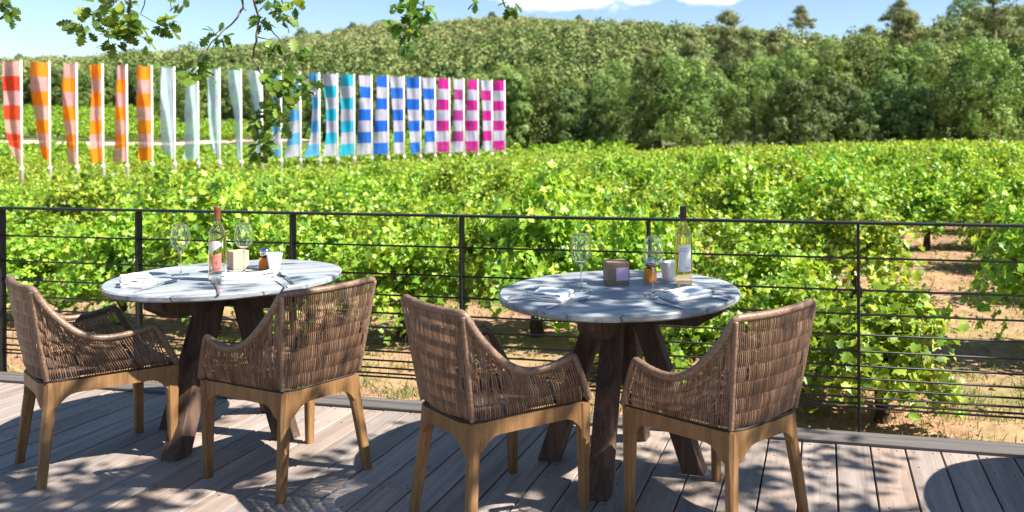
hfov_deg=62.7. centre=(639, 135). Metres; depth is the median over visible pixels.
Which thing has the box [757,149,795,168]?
grapevine
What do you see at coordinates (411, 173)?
grapevine
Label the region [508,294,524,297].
knife
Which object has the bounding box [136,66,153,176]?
banner
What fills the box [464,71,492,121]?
oak tree
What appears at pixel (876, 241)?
grapevine
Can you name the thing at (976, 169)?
grapevine
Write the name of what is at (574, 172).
grapevine
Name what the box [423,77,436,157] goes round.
banner
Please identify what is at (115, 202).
grapevine
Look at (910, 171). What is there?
grapevine
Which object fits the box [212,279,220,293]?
fork
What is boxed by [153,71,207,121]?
oak tree
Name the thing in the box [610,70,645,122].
oak tree
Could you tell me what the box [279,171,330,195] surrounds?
grapevine
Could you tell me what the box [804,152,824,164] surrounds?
grapevine
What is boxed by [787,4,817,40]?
pine tree
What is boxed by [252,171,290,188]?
grapevine
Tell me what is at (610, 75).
oak tree
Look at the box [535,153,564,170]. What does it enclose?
grapevine
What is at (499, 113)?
banner
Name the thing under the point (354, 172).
grapevine
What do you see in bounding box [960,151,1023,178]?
grapevine
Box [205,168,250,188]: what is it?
grapevine
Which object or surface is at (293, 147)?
banner
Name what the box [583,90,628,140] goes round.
oak tree
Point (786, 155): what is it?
grapevine
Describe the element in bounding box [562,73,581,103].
oak tree
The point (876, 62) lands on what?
oak tree
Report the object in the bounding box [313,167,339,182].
grapevine
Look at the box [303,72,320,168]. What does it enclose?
banner
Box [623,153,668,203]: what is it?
grapevine
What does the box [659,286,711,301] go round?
napkin
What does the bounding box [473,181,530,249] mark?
grapevine
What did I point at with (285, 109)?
oak tree
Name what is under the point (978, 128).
oak tree
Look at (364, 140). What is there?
banner
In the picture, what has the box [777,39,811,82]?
pine tree
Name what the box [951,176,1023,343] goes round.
grapevine
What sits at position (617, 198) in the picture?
grapevine
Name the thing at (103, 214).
grapevine
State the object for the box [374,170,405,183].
grapevine
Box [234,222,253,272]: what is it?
wine glass
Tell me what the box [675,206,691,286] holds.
wine bottle
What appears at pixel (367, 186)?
grapevine
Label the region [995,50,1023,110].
oak tree
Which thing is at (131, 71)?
oak tree
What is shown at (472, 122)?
banner
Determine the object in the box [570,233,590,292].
wine glass
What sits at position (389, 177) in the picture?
grapevine
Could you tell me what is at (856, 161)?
grapevine
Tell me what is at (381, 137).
banner
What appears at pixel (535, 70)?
oak tree
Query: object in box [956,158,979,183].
grapevine
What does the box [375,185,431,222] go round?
grapevine
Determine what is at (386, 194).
grapevine
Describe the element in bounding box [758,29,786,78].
pine tree
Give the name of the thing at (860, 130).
oak tree
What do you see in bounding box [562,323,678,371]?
grapevine
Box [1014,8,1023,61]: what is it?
pine tree
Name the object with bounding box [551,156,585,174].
grapevine
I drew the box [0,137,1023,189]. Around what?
vineyard
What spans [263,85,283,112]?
oak tree
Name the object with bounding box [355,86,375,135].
oak tree
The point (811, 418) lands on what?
clods
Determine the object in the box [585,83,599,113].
oak tree
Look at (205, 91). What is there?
oak tree
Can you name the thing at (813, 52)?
oak tree
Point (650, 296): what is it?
fork
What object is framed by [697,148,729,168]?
grapevine
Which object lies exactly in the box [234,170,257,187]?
grapevine
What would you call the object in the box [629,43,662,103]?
pine tree
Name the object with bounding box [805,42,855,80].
pine tree
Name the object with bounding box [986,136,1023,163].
grapevine
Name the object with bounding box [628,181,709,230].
grapevine
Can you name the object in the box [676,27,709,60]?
pine tree
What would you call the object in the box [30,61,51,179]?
banner
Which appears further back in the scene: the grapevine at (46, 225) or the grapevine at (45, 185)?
the grapevine at (45, 185)
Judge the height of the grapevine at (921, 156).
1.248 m
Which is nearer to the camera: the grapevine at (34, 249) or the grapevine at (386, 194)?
the grapevine at (34, 249)
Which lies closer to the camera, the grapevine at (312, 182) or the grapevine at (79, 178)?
the grapevine at (312, 182)
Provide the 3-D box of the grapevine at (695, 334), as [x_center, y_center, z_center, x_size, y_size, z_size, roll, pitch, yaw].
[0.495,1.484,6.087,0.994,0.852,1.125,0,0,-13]
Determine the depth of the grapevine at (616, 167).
22.16 m
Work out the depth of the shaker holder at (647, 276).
3.88 m
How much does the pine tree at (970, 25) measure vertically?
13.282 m
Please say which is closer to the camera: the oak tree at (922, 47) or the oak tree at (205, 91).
the oak tree at (922, 47)
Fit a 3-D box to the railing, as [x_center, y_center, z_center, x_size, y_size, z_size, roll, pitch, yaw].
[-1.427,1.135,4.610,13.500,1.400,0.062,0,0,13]
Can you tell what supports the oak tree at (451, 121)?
on the ground at (980, 348)
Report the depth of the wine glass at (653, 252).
3.52 m
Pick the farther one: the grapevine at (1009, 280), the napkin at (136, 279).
the grapevine at (1009, 280)
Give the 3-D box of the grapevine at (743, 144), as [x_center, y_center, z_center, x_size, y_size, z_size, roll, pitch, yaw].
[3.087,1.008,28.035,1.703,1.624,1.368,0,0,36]
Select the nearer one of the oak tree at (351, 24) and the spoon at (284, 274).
the spoon at (284, 274)
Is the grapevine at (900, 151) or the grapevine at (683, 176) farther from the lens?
the grapevine at (900, 151)
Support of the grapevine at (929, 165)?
on the ground at (980, 348)
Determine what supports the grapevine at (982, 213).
on the ground at (980, 348)
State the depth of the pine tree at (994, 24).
94.99 m
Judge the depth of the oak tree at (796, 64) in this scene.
89.76 m
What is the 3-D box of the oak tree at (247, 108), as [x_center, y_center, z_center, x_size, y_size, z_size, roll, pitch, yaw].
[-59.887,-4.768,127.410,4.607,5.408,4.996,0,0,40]
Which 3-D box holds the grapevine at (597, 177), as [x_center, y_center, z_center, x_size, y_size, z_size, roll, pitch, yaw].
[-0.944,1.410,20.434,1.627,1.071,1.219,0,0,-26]
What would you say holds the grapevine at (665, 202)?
on the ground at (980, 348)
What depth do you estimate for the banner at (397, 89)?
59.88 m
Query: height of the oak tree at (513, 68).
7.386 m
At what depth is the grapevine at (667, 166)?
22.25 m
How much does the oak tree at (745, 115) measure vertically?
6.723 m
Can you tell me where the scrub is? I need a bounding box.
[0,13,930,69]
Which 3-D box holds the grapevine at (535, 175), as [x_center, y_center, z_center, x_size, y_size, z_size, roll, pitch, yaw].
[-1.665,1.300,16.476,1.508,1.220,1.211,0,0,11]
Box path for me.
[0,138,308,144]
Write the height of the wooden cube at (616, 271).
0.104 m
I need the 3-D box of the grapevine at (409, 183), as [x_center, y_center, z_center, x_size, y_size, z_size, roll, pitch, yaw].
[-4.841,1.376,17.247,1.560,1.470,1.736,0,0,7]
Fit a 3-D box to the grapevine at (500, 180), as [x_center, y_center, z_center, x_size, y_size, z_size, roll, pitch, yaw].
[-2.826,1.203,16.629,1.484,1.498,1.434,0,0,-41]
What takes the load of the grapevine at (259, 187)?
on the ground at (980, 348)
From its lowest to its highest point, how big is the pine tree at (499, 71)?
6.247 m
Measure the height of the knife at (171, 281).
0.012 m
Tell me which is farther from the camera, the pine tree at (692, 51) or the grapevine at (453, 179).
the pine tree at (692, 51)
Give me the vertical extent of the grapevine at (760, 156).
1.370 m
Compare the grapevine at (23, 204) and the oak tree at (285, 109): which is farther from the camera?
the oak tree at (285, 109)
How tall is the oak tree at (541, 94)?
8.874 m
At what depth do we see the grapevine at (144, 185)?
23.29 m
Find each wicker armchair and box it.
[5,275,179,490]
[197,276,376,504]
[400,294,592,511]
[620,298,816,511]
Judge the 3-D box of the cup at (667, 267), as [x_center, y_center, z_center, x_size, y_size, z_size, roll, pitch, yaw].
[0.140,0.643,3.928,0.078,0.088,0.078,0,0,-30]
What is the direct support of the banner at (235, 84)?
on the ground at (980, 348)
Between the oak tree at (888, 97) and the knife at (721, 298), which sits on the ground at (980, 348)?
the oak tree at (888, 97)
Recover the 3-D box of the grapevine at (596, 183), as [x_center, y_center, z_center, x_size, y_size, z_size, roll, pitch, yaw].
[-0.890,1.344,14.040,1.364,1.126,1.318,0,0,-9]
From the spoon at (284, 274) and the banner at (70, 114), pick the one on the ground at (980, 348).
the banner at (70, 114)
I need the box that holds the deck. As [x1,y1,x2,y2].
[0,382,1023,511]
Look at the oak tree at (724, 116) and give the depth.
73.24 m
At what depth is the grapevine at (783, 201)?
13.18 m
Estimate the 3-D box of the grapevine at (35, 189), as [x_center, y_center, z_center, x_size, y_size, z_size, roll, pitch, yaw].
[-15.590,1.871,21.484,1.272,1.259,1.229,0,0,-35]
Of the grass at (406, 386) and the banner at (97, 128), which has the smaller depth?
the grass at (406, 386)
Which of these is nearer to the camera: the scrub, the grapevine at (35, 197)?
the grapevine at (35, 197)
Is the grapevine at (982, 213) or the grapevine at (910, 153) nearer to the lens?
the grapevine at (982, 213)
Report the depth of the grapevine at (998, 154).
22.02 m
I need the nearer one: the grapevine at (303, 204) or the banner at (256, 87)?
the grapevine at (303, 204)
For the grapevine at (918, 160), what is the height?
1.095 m
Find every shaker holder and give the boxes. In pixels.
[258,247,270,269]
[643,262,656,281]
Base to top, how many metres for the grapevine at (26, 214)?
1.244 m
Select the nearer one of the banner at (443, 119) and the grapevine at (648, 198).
the grapevine at (648, 198)
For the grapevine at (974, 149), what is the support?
on the ground at (980, 348)
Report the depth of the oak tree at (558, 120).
83.46 m
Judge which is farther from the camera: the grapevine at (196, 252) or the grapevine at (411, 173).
the grapevine at (411, 173)
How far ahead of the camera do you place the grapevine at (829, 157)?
17.12 m
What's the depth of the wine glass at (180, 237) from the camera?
4.11 m
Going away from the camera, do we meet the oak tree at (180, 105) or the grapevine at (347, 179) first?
the grapevine at (347, 179)
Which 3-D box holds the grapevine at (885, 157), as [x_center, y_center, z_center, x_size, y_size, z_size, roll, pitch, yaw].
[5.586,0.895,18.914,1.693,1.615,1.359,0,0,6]
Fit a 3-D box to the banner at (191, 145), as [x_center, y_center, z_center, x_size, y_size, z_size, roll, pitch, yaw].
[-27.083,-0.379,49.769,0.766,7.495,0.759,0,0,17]
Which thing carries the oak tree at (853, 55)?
on the ground at (980, 348)
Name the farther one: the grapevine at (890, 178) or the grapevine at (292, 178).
the grapevine at (292, 178)
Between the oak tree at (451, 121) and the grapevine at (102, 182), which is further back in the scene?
the oak tree at (451, 121)
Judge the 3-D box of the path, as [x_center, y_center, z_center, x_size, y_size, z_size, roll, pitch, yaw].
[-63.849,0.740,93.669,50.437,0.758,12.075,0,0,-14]
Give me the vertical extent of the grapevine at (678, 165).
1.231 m
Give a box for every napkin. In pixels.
[119,272,155,287]
[220,269,273,284]
[524,287,574,302]
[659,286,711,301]
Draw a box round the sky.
[0,0,1023,58]
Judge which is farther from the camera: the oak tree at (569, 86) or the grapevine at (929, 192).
the oak tree at (569, 86)
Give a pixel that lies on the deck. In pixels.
(104, 457)
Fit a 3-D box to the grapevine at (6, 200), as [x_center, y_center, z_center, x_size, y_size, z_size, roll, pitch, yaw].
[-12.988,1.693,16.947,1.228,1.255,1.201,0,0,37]
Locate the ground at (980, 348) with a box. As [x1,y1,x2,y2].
[0,22,1023,442]
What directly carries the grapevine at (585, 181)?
on the ground at (980, 348)
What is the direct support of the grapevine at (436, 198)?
on the ground at (980, 348)
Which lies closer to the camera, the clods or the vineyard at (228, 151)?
the clods
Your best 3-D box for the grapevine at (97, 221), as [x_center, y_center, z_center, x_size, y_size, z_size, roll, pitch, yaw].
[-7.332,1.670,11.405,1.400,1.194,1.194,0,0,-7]
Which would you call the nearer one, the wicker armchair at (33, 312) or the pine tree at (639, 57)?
the wicker armchair at (33, 312)
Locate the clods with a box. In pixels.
[7,237,1023,440]
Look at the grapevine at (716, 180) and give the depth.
13.54 m
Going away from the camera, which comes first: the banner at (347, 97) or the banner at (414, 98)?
the banner at (347, 97)
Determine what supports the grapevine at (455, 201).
on the ground at (980, 348)
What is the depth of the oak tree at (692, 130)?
71.06 m
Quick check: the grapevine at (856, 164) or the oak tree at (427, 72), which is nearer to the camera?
the grapevine at (856, 164)
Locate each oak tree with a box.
[0,0,522,165]
[0,75,30,105]
[22,69,32,105]
[30,66,62,106]
[50,63,89,105]
[75,62,116,107]
[103,68,132,104]
[112,67,136,104]
[131,62,161,100]
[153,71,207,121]
[175,66,208,118]
[199,68,232,116]
[220,62,251,116]
[242,88,265,119]
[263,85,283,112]
[282,77,309,116]
[286,88,340,137]
[294,27,308,37]
[320,100,355,136]
[346,22,354,28]
[355,67,408,132]
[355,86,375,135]
[372,75,423,133]
[404,70,437,131]
[421,95,453,127]
[450,77,467,124]
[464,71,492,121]
[479,62,535,149]
[479,74,544,141]
[488,11,495,18]
[502,62,525,90]
[505,63,585,143]
[524,64,560,123]
[542,86,591,143]
[560,76,596,135]
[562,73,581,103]
[583,58,645,133]
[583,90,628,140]
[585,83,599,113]
[599,78,656,142]
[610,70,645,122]
[624,48,693,149]
[642,51,732,148]
[671,58,737,125]
[677,71,746,147]
[713,59,754,122]
[718,76,787,146]
[728,54,788,125]
[757,45,825,124]
[759,76,836,145]
[805,48,858,125]
[807,38,844,77]
[809,75,869,143]
[819,31,893,117]
[835,90,884,143]
[852,43,888,91]
[861,73,925,142]
[871,44,926,113]
[875,38,952,121]
[889,82,948,142]
[914,41,1001,142]
[930,31,1023,141]
[939,41,993,109]
[945,0,991,24]
[946,30,1023,114]
[993,69,1023,141]
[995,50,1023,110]
[1008,95,1023,133]
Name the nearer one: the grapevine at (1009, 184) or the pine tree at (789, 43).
the grapevine at (1009, 184)
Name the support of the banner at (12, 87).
on the ground at (980, 348)
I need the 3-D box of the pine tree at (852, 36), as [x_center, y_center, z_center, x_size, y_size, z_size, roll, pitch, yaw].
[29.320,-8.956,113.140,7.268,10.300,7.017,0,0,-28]
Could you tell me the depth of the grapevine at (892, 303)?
5.05 m
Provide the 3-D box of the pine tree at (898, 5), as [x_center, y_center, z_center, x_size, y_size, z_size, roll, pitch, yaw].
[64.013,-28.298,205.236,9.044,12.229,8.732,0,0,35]
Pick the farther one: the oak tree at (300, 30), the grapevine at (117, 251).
the oak tree at (300, 30)
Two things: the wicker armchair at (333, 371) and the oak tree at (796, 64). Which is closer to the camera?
the wicker armchair at (333, 371)
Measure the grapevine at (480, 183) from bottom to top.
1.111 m
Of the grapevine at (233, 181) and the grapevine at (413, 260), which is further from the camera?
the grapevine at (233, 181)
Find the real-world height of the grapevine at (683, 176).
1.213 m
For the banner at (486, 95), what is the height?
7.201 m
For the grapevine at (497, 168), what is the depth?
27.49 m
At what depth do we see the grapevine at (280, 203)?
10.85 m
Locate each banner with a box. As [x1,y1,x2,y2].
[2,60,23,182]
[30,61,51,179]
[62,62,78,177]
[89,64,104,177]
[113,64,128,178]
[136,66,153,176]
[160,66,176,171]
[183,67,199,167]
[207,68,221,171]
[227,69,242,167]
[248,70,263,168]
[270,75,282,169]
[285,72,301,168]
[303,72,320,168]
[322,73,338,166]
[339,74,355,165]
[357,75,372,163]
[374,75,389,160]
[390,76,405,158]
[406,77,421,160]
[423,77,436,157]
[436,78,450,157]
[451,78,464,157]
[465,79,479,156]
[481,80,493,156]
[493,80,505,154]
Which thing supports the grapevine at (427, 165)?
on the ground at (980, 348)
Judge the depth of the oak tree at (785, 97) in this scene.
69.17 m
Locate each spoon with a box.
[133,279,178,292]
[278,271,293,283]
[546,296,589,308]
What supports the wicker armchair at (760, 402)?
on the deck
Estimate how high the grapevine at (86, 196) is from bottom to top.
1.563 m
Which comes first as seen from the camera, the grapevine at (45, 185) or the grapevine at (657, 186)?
the grapevine at (657, 186)
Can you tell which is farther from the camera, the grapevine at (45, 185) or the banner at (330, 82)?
the banner at (330, 82)
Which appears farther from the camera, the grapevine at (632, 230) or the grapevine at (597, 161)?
the grapevine at (597, 161)
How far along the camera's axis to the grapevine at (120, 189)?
18.33 m
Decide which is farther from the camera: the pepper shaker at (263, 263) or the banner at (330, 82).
the banner at (330, 82)
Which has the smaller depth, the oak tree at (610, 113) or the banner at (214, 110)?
the banner at (214, 110)
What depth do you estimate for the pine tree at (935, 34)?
103.47 m
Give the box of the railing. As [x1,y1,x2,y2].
[0,206,1023,431]
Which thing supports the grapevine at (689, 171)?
on the ground at (980, 348)
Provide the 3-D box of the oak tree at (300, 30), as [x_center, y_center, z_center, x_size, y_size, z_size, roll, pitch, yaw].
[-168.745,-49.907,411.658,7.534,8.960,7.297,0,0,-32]
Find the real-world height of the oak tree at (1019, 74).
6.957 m
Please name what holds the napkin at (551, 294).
on the dining table at (619, 324)
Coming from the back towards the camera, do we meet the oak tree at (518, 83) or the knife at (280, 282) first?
the oak tree at (518, 83)
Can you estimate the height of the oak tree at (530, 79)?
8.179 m
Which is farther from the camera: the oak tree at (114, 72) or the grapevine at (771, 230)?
the oak tree at (114, 72)
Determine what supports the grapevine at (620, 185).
on the ground at (980, 348)
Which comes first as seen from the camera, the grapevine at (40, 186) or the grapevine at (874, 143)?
the grapevine at (40, 186)
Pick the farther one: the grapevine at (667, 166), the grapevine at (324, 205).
the grapevine at (667, 166)
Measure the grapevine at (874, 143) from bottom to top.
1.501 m
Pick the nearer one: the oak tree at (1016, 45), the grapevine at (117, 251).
the grapevine at (117, 251)
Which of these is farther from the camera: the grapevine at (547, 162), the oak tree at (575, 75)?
the oak tree at (575, 75)
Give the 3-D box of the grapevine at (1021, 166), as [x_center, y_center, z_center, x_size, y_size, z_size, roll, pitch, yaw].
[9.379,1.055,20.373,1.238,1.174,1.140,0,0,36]
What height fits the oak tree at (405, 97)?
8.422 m
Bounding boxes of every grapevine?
[0,178,30,199]
[0,182,32,193]
[0,187,39,211]
[0,198,33,233]
[6,195,51,228]
[6,212,91,289]
[6,219,91,314]
[18,184,51,203]
[20,169,114,235]
[21,186,62,220]
[24,182,53,193]
[35,192,64,219]
[36,183,54,193]
[37,196,178,324]
[57,216,143,287]
[59,173,99,185]
[61,173,121,193]
[86,193,160,228]
[91,191,120,223]
[98,176,143,205]
[110,190,161,207]
[112,174,129,185]
[115,165,230,264]
[122,167,288,332]
[130,182,154,191]
[134,176,200,197]
[137,167,176,189]
[157,166,227,195]
[181,166,235,193]
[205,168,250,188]
[227,185,300,253]
[230,203,376,337]
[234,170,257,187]
[240,182,278,201]
[248,169,280,180]
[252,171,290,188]
[267,180,325,217]
[271,173,295,194]
[272,188,384,268]
[274,165,329,207]
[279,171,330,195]
[282,196,324,222]
[308,172,342,188]
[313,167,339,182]
[317,169,383,198]
[320,168,391,204]
[335,167,364,178]
[335,177,433,228]
[338,194,469,279]
[341,203,483,345]
[354,156,396,184]
[368,166,432,202]
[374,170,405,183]
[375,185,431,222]
[378,174,405,191]
[391,164,413,175]
[403,167,421,177]
[411,162,438,177]
[417,160,464,184]
[419,152,481,204]
[425,185,481,207]
[432,189,492,264]
[441,160,616,337]
[442,193,517,291]
[454,156,493,185]
[465,180,488,201]
[472,158,528,207]
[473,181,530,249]
[477,154,496,172]
[484,156,521,174]
[487,169,622,271]
[508,168,538,185]
[522,161,550,171]
[523,161,565,177]
[533,172,562,197]
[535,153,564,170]
[544,165,584,182]
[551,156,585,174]
[553,154,586,173]
[553,168,602,189]
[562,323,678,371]
[568,166,604,180]
[569,197,709,331]
[581,171,631,206]
[582,150,618,174]
[582,186,629,240]
[584,154,615,169]
[586,181,617,206]
[587,174,629,215]
[588,164,611,180]
[603,148,650,191]
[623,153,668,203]
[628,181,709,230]
[630,179,684,216]
[631,184,730,278]
[637,159,678,176]
[638,167,697,202]
[642,276,762,383]
[647,156,666,166]
[655,163,702,197]
[663,157,688,167]
[669,146,703,164]
[669,157,692,172]
[679,164,705,191]
[679,167,731,231]
[682,160,704,175]
[690,140,757,193]
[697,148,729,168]
[697,268,864,391]
[698,159,787,259]
[700,232,851,322]
[710,207,823,269]
[719,141,749,158]
[721,151,764,185]
[744,150,773,179]
[756,148,813,218]
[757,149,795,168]
[767,175,809,238]
[769,144,813,168]
[776,154,898,271]
[790,176,927,298]
[794,142,825,159]
[795,264,971,423]
[799,144,855,190]
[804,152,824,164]
[811,154,892,209]
[814,153,846,165]
[816,147,855,161]
[836,148,853,162]
[840,154,863,166]
[841,163,913,237]
[852,141,881,160]
[855,140,880,152]
[863,140,913,180]
[870,163,919,210]
[871,143,905,167]
[886,160,977,249]
[894,145,923,156]
[898,147,926,163]
[905,155,922,174]
[905,158,932,178]
[909,152,957,202]
[918,150,945,162]
[920,139,958,161]
[932,138,982,182]
[943,165,995,222]
[949,164,1023,250]
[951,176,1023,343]
[951,193,1023,263]
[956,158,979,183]
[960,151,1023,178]
[964,154,997,180]
[968,143,991,155]
[980,138,1023,168]
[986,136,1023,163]
[1006,156,1023,175]
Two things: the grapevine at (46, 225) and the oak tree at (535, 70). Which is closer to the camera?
the grapevine at (46, 225)
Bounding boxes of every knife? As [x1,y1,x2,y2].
[274,277,287,287]
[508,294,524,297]
[648,299,683,308]
[712,296,729,300]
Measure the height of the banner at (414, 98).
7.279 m
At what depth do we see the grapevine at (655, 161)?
30.45 m
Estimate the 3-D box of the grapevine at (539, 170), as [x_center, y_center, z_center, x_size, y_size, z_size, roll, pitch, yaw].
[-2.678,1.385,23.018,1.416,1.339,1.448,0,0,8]
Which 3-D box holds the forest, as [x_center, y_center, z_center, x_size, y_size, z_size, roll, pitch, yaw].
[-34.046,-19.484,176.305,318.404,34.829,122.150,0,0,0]
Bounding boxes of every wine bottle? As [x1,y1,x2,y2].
[208,206,226,280]
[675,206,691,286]
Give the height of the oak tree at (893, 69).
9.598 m
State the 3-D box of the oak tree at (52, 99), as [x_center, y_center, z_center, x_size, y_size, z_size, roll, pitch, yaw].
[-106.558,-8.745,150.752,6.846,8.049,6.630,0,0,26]
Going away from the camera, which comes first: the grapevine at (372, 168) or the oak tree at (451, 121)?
the grapevine at (372, 168)
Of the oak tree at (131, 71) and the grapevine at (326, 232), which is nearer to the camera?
the grapevine at (326, 232)
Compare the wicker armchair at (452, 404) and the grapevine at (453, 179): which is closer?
the wicker armchair at (452, 404)
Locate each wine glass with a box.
[170,224,190,275]
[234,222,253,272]
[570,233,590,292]
[642,236,663,296]
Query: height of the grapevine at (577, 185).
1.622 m
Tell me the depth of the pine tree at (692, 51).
95.67 m
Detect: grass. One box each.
[7,230,1023,424]
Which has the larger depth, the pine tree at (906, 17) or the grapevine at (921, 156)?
the pine tree at (906, 17)
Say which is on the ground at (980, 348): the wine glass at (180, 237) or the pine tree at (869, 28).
the pine tree at (869, 28)
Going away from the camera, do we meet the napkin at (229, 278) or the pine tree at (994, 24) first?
the napkin at (229, 278)
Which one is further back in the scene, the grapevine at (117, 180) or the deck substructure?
the grapevine at (117, 180)
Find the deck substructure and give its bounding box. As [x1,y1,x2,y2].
[15,372,1023,511]
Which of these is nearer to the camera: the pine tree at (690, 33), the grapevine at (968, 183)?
the grapevine at (968, 183)
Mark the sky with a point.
(37, 33)
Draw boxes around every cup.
[266,252,282,270]
[660,260,674,280]
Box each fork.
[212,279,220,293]
[645,293,673,306]
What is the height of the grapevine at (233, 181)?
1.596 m
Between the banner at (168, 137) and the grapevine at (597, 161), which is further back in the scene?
the banner at (168, 137)
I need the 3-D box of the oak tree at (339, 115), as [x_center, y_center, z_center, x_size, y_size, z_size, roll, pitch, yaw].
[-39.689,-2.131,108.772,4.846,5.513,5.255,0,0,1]
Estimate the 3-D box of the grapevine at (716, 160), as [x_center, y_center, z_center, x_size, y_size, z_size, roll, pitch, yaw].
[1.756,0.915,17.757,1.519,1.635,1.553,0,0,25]
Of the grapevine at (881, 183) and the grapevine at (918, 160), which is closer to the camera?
the grapevine at (881, 183)
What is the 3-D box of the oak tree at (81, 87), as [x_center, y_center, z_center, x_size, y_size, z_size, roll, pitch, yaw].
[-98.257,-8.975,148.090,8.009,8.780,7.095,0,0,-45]
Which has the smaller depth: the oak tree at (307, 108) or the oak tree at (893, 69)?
the oak tree at (893, 69)
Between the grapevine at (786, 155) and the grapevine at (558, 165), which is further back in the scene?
the grapevine at (558, 165)
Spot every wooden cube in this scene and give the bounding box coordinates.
[227,249,248,269]
[603,259,629,284]
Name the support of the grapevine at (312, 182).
on the ground at (980, 348)
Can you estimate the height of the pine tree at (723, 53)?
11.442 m
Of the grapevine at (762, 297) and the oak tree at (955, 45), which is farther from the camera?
the oak tree at (955, 45)
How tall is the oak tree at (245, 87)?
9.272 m
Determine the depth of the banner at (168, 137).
48.82 m
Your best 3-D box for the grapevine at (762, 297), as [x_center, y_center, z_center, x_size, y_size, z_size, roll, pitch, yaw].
[1.052,1.435,5.832,1.235,0.934,1.162,0,0,24]
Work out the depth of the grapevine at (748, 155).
19.69 m
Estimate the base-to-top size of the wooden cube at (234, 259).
0.094 m
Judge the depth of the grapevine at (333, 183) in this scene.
24.24 m
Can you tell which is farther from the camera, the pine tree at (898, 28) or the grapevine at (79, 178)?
the pine tree at (898, 28)
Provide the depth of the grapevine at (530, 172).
21.07 m
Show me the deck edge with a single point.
(973, 447)
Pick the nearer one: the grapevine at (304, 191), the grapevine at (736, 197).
the grapevine at (736, 197)
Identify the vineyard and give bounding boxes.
[0,103,637,167]
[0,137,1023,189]
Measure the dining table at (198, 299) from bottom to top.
0.782 m
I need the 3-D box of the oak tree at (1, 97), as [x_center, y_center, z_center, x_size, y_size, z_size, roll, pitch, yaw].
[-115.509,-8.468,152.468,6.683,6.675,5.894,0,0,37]
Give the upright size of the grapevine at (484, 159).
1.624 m
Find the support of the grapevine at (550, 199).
on the ground at (980, 348)
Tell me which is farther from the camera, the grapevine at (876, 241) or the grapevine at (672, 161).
the grapevine at (672, 161)
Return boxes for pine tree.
[490,67,502,89]
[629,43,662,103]
[631,52,655,89]
[675,40,710,119]
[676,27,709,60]
[705,9,750,73]
[710,29,750,73]
[720,24,771,102]
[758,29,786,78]
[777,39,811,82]
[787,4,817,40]
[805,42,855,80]
[839,34,886,78]
[857,24,887,79]
[878,0,913,26]
[882,7,923,87]
[886,7,935,72]
[921,28,950,80]
[955,5,1002,57]
[968,0,1023,84]
[985,27,1017,57]
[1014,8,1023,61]
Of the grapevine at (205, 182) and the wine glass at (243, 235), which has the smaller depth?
the wine glass at (243, 235)
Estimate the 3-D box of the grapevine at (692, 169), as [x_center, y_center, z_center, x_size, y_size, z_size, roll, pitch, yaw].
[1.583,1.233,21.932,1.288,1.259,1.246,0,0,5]
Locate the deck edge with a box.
[0,372,1023,459]
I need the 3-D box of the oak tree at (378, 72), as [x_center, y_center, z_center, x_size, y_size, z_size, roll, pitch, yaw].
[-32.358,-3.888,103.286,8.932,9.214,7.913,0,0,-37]
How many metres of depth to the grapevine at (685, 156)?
30.25 m
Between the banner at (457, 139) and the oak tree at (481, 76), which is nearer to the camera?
the banner at (457, 139)
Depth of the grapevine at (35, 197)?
18.99 m
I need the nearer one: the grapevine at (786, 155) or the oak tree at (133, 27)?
the oak tree at (133, 27)
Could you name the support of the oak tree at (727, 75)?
on the ground at (980, 348)
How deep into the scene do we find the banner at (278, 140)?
53.50 m
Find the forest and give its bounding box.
[0,2,1023,117]
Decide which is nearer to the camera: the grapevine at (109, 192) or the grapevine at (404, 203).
the grapevine at (404, 203)
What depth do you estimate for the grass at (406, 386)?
6.09 m
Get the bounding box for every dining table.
[101,260,341,461]
[499,270,740,501]
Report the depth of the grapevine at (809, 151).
29.19 m
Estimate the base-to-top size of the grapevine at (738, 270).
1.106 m
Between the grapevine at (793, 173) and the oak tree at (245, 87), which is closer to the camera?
the grapevine at (793, 173)
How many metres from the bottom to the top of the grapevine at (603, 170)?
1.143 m
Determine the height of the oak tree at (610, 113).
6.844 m
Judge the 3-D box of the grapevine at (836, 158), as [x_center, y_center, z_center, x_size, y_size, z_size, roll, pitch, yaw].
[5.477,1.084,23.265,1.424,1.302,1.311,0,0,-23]
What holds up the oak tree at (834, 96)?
on the ground at (980, 348)
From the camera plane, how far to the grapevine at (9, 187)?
21.79 m
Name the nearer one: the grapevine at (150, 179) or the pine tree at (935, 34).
the grapevine at (150, 179)
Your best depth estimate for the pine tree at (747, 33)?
97.39 m
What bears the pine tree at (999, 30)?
on the ground at (980, 348)
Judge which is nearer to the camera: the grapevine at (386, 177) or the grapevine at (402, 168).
the grapevine at (386, 177)
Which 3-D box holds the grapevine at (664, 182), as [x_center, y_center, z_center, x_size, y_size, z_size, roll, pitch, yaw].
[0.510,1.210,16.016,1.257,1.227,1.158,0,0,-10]
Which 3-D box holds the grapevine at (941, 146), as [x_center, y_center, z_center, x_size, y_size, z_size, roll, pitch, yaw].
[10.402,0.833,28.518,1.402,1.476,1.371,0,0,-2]
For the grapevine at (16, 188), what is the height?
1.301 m
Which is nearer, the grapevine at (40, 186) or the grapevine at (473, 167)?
the grapevine at (473, 167)
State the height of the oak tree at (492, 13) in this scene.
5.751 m
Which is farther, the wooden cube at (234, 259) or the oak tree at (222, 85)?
the oak tree at (222, 85)
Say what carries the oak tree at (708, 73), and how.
on the ground at (980, 348)
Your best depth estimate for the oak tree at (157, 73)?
147.48 m
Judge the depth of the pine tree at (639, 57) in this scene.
112.30 m
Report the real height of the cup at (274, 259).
0.088 m
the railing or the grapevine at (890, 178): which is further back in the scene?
the grapevine at (890, 178)

